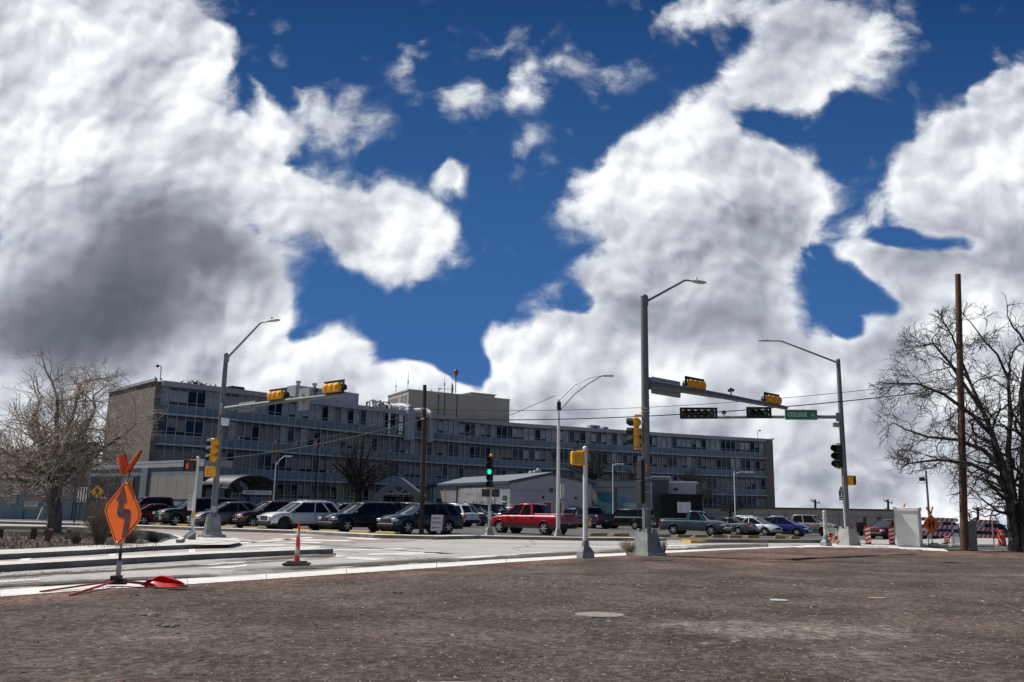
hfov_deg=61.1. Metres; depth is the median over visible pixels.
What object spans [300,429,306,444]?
window
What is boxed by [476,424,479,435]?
window
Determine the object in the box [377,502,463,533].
parked suv
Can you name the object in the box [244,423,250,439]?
window
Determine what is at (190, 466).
signal post
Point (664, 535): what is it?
wheel stop
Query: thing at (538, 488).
metal hall
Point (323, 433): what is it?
window
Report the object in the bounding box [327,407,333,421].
window
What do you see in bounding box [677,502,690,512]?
notice board
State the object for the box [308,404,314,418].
window
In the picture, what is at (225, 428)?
window
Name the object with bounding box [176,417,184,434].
window
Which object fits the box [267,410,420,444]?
overhead cable
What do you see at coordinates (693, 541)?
kerb nose
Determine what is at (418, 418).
window
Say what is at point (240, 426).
window
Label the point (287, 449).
overhead cable
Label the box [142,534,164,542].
dry shrub
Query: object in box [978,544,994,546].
wheel stop
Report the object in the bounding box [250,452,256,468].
window
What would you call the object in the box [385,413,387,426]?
window
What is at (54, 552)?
kerb
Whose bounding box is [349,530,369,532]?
wheel stop
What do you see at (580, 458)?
signal post
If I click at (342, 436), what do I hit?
window
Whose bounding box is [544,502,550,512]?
door
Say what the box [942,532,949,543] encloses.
vertical panel
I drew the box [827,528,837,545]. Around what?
frame sign
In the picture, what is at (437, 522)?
frame sign
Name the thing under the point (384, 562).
sidewalk
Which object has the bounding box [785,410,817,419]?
street name sign
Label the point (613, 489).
street lamp
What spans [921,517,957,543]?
barricade
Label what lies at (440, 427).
window
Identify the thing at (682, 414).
overhead cable
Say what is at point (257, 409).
window
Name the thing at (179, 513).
parked suv
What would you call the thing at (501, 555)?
road marking
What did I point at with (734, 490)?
street lamp
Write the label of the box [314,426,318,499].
flagpole
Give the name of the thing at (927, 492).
flood lamp pole
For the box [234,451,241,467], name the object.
window
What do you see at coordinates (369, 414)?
window
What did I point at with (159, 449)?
window
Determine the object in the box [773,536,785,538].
wheel stop
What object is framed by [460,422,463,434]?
window
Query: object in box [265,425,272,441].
window
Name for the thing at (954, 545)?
wheel stop
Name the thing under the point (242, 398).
window
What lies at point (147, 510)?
parked car
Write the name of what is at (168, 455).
window
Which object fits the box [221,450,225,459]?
window
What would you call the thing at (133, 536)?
dry shrub
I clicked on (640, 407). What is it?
overhead cable
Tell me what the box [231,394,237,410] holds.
window
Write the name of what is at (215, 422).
window
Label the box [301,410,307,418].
window
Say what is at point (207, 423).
window
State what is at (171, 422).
window
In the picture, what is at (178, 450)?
window
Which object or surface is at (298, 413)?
window
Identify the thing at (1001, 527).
parked suv
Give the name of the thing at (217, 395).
window
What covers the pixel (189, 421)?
window
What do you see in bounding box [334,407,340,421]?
window
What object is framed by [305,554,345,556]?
road marking
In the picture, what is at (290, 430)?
window
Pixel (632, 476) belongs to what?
bare tree
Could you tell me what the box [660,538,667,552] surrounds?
dry weed
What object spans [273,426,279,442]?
window
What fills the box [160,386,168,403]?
window
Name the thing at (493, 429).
window
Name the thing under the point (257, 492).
canopy sign
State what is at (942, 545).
wheel stop
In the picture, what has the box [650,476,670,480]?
rooftop unit
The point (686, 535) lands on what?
wheel stop
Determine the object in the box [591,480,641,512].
garage building
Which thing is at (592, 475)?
bare tree
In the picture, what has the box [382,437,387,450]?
window
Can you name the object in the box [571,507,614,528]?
parked pickup
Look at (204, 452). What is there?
window
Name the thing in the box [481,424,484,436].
window
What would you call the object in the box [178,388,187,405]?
window
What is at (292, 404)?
window
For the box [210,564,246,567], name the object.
road marking
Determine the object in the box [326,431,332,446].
window
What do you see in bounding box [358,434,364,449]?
window
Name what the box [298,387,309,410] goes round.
traffic sign
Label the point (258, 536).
cross road
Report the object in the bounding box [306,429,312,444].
window
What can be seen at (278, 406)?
window
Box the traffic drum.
[997,530,1006,545]
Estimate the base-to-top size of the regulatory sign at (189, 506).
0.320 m
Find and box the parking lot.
[0,516,1007,549]
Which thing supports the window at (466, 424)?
in the hospital building at (187, 427)
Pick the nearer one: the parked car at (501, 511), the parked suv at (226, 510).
the parked suv at (226, 510)
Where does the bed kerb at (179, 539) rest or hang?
on the road at (450, 548)
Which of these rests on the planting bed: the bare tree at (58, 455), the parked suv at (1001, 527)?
the bare tree at (58, 455)
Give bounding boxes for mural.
[459,485,494,503]
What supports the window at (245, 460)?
in the hospital building at (187, 427)
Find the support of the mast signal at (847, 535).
on the corner pavement at (889, 546)
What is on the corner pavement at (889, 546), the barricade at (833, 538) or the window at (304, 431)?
the barricade at (833, 538)
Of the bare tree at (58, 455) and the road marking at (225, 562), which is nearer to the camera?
the road marking at (225, 562)
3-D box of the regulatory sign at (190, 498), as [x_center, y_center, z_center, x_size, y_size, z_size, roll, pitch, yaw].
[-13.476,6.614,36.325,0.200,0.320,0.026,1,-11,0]
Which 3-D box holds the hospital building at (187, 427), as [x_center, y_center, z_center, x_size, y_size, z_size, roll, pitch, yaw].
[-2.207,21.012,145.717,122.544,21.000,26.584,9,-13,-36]
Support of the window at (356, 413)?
in the hospital building at (187, 427)
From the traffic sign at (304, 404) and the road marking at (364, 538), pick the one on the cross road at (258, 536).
the road marking at (364, 538)
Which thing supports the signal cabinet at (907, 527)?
on the corner pavement at (889, 546)
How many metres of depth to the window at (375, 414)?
126.75 m
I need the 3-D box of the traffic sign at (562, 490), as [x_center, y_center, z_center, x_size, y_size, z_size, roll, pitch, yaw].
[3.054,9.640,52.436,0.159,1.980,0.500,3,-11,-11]
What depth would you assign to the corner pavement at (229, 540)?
35.77 m
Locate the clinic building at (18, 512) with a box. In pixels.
[0,451,92,519]
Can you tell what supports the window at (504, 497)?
in the metal hall
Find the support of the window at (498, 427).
in the hospital building at (187, 427)
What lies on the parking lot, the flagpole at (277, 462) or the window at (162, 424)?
the flagpole at (277, 462)
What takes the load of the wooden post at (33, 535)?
on the planting bed
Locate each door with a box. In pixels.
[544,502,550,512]
[597,492,614,512]
[617,491,636,508]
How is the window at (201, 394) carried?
in the hospital building at (187, 427)
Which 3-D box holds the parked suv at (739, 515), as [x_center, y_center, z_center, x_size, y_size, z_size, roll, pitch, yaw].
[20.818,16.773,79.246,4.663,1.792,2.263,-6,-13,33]
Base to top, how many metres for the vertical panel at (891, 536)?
0.965 m
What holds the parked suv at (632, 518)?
on the parking lot
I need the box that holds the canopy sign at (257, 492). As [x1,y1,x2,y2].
[243,490,271,494]
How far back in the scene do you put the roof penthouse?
152.54 m
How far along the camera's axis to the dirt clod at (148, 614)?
12.39 m
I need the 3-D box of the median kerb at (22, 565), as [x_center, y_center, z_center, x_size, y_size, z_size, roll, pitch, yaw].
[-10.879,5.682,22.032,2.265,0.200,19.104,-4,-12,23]
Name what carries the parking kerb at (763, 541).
on the road at (450, 548)
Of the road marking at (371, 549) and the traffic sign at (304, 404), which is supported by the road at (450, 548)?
the road marking at (371, 549)
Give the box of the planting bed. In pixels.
[0,530,169,549]
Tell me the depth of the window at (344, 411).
122.70 m
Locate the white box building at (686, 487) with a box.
[668,481,696,493]
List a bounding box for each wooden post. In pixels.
[30,528,36,538]
[44,529,53,540]
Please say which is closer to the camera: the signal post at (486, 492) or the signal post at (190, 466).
the signal post at (190, 466)
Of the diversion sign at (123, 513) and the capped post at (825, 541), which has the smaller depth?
the diversion sign at (123, 513)
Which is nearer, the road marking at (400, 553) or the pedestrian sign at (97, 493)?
the road marking at (400, 553)
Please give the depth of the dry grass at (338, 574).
19.61 m
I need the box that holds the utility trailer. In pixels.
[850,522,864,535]
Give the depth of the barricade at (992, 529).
49.16 m
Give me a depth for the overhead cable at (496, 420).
65.65 m
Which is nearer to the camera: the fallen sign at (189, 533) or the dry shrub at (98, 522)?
the dry shrub at (98, 522)
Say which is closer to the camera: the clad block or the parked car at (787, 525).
the parked car at (787, 525)
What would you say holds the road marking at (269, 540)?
on the cross road at (258, 536)
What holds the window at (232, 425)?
in the hospital building at (187, 427)
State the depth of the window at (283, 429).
114.39 m
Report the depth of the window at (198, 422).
105.21 m
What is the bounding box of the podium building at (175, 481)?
[87,459,232,515]
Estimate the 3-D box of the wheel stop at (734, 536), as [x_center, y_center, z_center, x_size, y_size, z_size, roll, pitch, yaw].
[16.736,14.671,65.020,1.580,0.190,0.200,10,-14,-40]
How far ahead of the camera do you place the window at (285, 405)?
115.02 m
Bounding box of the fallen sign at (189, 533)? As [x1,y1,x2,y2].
[182,528,195,539]
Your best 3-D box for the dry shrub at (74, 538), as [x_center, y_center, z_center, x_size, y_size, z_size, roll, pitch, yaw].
[-15.867,7.080,31.597,1.138,0.608,0.668,1,-11,0]
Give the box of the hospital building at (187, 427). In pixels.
[102,378,774,510]
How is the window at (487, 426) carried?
in the hospital building at (187, 427)
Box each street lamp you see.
[273,456,291,500]
[554,375,613,535]
[612,464,623,513]
[734,471,753,515]
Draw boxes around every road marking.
[0,579,39,581]
[206,562,244,564]
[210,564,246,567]
[228,537,312,544]
[228,544,284,546]
[255,542,321,542]
[260,546,319,548]
[300,539,350,540]
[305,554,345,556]
[333,548,403,549]
[347,557,386,559]
[350,537,378,539]
[367,551,439,554]
[381,552,442,555]
[454,552,551,557]
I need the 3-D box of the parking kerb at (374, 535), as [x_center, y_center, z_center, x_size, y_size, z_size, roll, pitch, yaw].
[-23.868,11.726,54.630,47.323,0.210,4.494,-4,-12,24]
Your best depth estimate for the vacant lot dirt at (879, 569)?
12.37 m
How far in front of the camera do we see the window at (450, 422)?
138.15 m
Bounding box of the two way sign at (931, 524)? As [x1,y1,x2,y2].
[924,506,938,543]
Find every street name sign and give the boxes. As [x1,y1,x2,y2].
[238,401,254,411]
[651,377,680,397]
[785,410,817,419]
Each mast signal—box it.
[197,316,346,537]
[626,277,787,555]
[680,337,860,545]
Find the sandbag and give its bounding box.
[930,543,939,546]
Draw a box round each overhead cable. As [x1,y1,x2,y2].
[98,420,419,464]
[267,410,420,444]
[418,395,555,449]
[426,379,954,410]
[426,388,956,419]
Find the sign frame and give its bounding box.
[73,485,88,522]
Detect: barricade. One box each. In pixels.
[828,535,839,543]
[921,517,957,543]
[969,519,1001,545]
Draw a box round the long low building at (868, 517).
[703,506,894,534]
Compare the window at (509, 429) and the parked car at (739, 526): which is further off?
the window at (509, 429)
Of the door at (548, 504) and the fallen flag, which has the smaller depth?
the fallen flag
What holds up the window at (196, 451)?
in the hospital building at (187, 427)
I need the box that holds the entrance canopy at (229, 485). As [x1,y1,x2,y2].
[201,475,278,501]
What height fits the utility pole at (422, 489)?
8.716 m
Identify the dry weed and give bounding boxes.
[617,538,633,554]
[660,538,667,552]
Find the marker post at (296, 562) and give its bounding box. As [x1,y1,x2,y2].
[282,522,310,565]
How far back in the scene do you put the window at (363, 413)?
125.12 m
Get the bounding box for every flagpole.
[276,439,279,483]
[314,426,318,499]
[323,450,326,499]
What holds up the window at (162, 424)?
in the hospital building at (187, 427)
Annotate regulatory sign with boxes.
[187,503,192,509]
[188,495,192,502]
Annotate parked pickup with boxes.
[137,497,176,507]
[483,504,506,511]
[491,503,577,534]
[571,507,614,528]
[658,511,731,535]
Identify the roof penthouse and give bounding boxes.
[387,389,509,421]
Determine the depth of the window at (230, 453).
107.81 m
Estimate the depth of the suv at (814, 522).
83.99 m
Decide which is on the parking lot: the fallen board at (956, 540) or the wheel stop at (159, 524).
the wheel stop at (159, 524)
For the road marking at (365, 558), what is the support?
on the road at (450, 548)
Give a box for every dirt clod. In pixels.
[132,612,161,615]
[153,623,179,626]
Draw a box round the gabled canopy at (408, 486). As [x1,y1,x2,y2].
[374,477,426,502]
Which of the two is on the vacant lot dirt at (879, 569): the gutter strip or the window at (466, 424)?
the gutter strip
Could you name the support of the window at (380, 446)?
in the hospital building at (187, 427)
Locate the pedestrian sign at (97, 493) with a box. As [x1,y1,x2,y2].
[90,486,102,505]
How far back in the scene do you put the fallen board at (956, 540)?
49.91 m
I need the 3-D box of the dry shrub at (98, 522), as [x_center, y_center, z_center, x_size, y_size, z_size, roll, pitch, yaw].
[-14.595,6.265,30.873,1.845,1.977,1.173,1,-11,0]
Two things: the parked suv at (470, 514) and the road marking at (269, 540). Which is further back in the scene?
the parked suv at (470, 514)
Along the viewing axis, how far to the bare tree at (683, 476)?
119.21 m
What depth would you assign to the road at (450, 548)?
29.90 m
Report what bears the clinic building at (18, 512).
on the parking lot
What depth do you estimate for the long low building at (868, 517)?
98.00 m
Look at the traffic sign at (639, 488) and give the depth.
32.08 m
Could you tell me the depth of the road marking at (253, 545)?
34.54 m
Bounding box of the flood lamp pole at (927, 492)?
[919,471,930,538]
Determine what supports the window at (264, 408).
in the hospital building at (187, 427)
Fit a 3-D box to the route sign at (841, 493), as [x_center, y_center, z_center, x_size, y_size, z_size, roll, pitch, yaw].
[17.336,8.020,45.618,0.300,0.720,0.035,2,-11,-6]
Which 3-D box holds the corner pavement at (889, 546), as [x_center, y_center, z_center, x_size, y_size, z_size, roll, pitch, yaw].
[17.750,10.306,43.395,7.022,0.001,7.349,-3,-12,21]
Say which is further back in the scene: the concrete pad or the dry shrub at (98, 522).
the dry shrub at (98, 522)
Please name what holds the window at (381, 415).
in the hospital building at (187, 427)
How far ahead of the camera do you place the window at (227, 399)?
108.40 m
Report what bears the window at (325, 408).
in the hospital building at (187, 427)
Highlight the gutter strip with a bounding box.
[0,546,791,596]
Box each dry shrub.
[61,527,89,543]
[76,491,113,544]
[124,526,148,543]
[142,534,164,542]
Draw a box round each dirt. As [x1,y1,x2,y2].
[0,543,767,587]
[0,547,1023,681]
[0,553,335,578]
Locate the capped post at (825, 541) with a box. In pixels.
[820,510,831,545]
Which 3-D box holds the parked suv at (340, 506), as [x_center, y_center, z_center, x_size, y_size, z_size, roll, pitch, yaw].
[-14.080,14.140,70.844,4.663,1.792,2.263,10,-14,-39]
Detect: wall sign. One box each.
[24,501,37,506]
[34,482,45,495]
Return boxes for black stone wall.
[661,494,701,517]
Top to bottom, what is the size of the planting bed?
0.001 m
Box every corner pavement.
[164,536,240,544]
[792,544,946,550]
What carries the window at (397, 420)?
in the hospital building at (187, 427)
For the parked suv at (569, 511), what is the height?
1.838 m
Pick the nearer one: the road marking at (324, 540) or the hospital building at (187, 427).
the road marking at (324, 540)
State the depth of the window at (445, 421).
137.46 m
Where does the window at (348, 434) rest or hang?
in the hospital building at (187, 427)
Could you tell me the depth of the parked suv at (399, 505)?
76.77 m
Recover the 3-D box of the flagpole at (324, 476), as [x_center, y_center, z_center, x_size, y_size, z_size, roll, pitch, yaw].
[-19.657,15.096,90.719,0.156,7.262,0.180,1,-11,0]
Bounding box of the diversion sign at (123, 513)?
[39,450,187,595]
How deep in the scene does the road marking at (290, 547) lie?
33.49 m
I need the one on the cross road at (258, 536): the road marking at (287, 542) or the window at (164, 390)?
the road marking at (287, 542)
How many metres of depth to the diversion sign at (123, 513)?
17.10 m
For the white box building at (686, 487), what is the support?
on the parking lot
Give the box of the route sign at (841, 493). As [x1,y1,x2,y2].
[838,486,843,499]
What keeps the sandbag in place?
on the parking lot
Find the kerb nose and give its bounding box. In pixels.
[681,539,705,542]
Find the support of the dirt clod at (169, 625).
on the vacant lot dirt at (879, 569)
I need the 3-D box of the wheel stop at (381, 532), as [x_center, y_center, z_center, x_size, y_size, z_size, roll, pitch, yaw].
[-6.988,10.640,47.966,1.433,0.190,0.200,-6,-13,31]
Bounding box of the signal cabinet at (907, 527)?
[893,507,922,547]
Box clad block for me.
[650,480,668,527]
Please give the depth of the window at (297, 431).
116.07 m
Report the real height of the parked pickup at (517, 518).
1.980 m
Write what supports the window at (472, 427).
in the hospital building at (187, 427)
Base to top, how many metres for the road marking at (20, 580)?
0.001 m
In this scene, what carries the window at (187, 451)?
in the hospital building at (187, 427)
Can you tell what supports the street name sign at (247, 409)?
attached to the mast signal at (212, 527)
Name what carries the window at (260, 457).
in the hospital building at (187, 427)
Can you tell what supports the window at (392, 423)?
in the hospital building at (187, 427)
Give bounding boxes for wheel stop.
[155,523,170,525]
[243,526,259,528]
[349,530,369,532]
[375,531,395,533]
[588,533,606,535]
[612,533,628,535]
[658,534,670,536]
[676,534,690,536]
[711,535,725,537]
[728,535,741,537]
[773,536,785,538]
[790,536,800,538]
[927,544,948,546]
[949,544,959,546]
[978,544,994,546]
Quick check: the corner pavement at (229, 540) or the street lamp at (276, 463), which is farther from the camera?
the street lamp at (276, 463)
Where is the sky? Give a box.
[0,0,1023,527]
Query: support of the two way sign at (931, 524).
on the parking lot
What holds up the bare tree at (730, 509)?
on the parking lot
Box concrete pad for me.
[575,612,624,617]
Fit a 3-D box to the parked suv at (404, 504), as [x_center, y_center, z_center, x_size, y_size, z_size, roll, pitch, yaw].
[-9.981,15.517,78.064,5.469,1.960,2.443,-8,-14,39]
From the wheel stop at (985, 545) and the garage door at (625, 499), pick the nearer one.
the wheel stop at (985, 545)
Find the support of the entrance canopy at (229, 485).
on the parking lot
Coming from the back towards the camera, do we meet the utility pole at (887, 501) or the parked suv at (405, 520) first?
the utility pole at (887, 501)
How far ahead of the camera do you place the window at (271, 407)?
113.27 m
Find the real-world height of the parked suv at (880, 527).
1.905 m
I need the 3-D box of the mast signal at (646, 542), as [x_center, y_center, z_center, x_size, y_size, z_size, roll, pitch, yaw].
[8.755,3.150,35.941,11.251,10.981,1.283,11,-15,-41]
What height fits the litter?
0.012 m
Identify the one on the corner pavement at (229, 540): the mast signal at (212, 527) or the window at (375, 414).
the mast signal at (212, 527)
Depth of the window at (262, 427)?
111.81 m
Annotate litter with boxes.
[770,599,788,600]
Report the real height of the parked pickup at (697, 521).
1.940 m
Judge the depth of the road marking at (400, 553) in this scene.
30.62 m
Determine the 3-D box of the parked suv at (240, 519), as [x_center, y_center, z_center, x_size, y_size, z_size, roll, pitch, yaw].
[-15.671,11.294,56.298,5.118,1.838,2.403,9,-14,-37]
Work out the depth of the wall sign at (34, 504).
71.48 m
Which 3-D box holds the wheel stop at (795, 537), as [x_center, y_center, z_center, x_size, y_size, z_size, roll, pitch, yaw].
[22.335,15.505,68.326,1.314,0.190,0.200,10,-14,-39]
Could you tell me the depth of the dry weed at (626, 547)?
31.83 m
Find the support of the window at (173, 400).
in the hospital building at (187, 427)
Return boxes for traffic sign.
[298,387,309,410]
[560,484,564,516]
[635,459,643,503]
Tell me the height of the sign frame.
2.682 m
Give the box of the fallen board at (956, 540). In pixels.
[951,534,959,543]
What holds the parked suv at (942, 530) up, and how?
on the parking lot
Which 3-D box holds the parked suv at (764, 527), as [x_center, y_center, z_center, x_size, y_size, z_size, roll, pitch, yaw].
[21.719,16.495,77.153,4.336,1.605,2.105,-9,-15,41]
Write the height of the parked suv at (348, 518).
1.838 m
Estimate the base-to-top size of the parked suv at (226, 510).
1.726 m
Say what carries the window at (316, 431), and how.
in the hospital building at (187, 427)
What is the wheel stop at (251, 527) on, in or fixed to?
on the road at (450, 548)
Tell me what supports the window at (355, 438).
in the hospital building at (187, 427)
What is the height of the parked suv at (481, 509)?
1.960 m
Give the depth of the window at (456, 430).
138.97 m
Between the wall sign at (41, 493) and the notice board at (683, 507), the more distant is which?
the notice board at (683, 507)
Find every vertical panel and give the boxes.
[864,526,873,544]
[888,527,895,544]
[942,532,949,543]
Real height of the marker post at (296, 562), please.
1.145 m
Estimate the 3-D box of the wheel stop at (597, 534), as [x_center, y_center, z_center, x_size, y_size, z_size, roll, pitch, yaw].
[5.521,12.427,55.661,0.200,0.190,1.841,-9,-15,42]
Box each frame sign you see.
[428,515,445,534]
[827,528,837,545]
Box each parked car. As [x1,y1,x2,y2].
[138,504,187,524]
[486,509,508,522]
[718,517,755,534]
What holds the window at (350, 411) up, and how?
in the hospital building at (187, 427)
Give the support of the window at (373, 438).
in the hospital building at (187, 427)
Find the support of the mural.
attached to the metal hall
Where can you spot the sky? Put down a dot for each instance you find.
(492, 192)
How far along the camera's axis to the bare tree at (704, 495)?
110.13 m
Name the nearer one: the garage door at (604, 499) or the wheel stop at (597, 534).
the wheel stop at (597, 534)
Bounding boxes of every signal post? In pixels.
[183,456,199,539]
[482,454,499,535]
[568,446,594,558]
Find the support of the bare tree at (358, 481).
on the parking lot
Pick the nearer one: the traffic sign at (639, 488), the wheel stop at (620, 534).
the traffic sign at (639, 488)
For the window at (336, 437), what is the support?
in the hospital building at (187, 427)
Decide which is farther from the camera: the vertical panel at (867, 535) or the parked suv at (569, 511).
the parked suv at (569, 511)
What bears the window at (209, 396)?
in the hospital building at (187, 427)
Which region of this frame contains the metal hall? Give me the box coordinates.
[427,472,595,513]
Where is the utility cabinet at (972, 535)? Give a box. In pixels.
[968,521,977,550]
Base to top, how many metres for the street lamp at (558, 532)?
9.778 m
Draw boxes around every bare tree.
[0,344,167,532]
[327,423,399,502]
[549,439,620,479]
[614,463,659,479]
[672,466,711,486]
[696,478,724,505]
[716,492,745,516]
[868,293,1023,551]
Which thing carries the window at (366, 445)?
in the hospital building at (187, 427)
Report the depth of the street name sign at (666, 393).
33.96 m
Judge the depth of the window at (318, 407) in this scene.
119.37 m
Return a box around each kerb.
[0,521,479,539]
[0,526,183,542]
[0,540,227,559]
[0,548,332,571]
[480,535,666,540]
[681,539,820,542]
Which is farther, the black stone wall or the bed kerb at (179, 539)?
the black stone wall
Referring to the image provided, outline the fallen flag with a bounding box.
[140,575,184,586]
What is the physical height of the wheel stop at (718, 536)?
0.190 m
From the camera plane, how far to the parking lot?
63.92 m
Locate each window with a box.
[155,446,163,460]
[157,415,166,433]
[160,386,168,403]
[164,446,172,460]
[166,416,175,434]
[169,387,178,404]
[174,447,182,459]
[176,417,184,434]
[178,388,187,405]
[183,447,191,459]
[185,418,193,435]
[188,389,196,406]
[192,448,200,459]
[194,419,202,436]
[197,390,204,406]
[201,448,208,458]
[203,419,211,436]
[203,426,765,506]
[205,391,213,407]
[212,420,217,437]
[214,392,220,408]
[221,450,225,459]
[222,426,227,438]
[225,393,229,405]
[227,450,233,467]
[228,422,235,438]
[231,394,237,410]
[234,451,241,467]
[236,422,243,439]
[239,395,245,402]
[242,451,248,468]
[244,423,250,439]
[247,396,252,411]
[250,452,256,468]
[252,424,258,440]
[254,397,260,412]
[257,452,263,468]
[259,425,265,441]
[261,398,267,413]
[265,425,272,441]
[268,404,274,414]
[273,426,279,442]
[275,403,281,415]
[280,427,286,442]
[282,402,288,415]
[286,427,293,443]
[288,402,294,416]
[293,428,300,444]
[295,403,301,417]
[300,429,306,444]
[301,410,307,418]
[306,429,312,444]
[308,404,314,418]
[313,430,319,445]
[316,405,320,419]
[321,406,327,420]
[321,431,326,446]
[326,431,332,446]
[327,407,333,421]
[332,432,338,447]
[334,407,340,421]
[339,433,345,447]
[340,408,346,422]
[346,433,351,448]
[348,409,352,423]
[353,434,357,448]
[354,410,359,423]
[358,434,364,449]
[359,410,365,424]
[364,435,370,449]
[365,411,371,424]
[371,435,376,449]
[373,412,377,425]
[377,436,382,450]
[379,412,383,426]
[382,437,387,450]
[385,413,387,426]
[390,414,394,426]
[396,415,398,427]
[416,417,420,430]
[434,420,436,431]
[437,420,442,432]
[444,420,447,432]
[448,421,452,433]
[453,421,458,433]
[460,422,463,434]
[464,422,468,434]
[469,423,474,435]
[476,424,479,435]
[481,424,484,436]
[485,424,489,436]
[490,425,495,437]
[497,426,500,437]
[502,495,505,506]
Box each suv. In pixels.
[152,498,237,525]
[187,502,256,526]
[230,501,297,528]
[257,500,340,529]
[318,502,399,531]
[336,503,350,509]
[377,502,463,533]
[389,502,402,510]
[400,502,415,508]
[449,503,479,526]
[458,503,499,525]
[560,508,580,526]
[598,509,655,529]
[724,514,759,534]
[739,517,782,535]
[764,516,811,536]
[782,515,838,535]
[864,518,894,538]
[922,521,959,538]
[976,523,1007,537]
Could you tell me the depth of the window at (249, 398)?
110.80 m
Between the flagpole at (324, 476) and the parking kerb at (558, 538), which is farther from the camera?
the flagpole at (324, 476)
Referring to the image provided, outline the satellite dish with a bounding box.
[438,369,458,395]
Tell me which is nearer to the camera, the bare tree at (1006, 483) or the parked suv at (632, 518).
the bare tree at (1006, 483)
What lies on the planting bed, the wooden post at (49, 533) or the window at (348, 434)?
the wooden post at (49, 533)
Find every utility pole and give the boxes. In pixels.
[419,385,426,534]
[883,499,892,508]
[955,274,968,550]
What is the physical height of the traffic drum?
0.870 m
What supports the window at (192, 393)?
in the hospital building at (187, 427)
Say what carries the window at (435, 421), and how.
in the hospital building at (187, 427)
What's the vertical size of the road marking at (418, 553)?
0.001 m
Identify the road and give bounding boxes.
[0,524,1007,589]
[134,528,419,543]
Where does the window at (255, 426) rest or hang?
in the hospital building at (187, 427)
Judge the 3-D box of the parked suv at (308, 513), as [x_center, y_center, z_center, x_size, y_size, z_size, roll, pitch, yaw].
[-13.188,10.913,54.271,5.118,1.905,2.403,10,-14,-39]

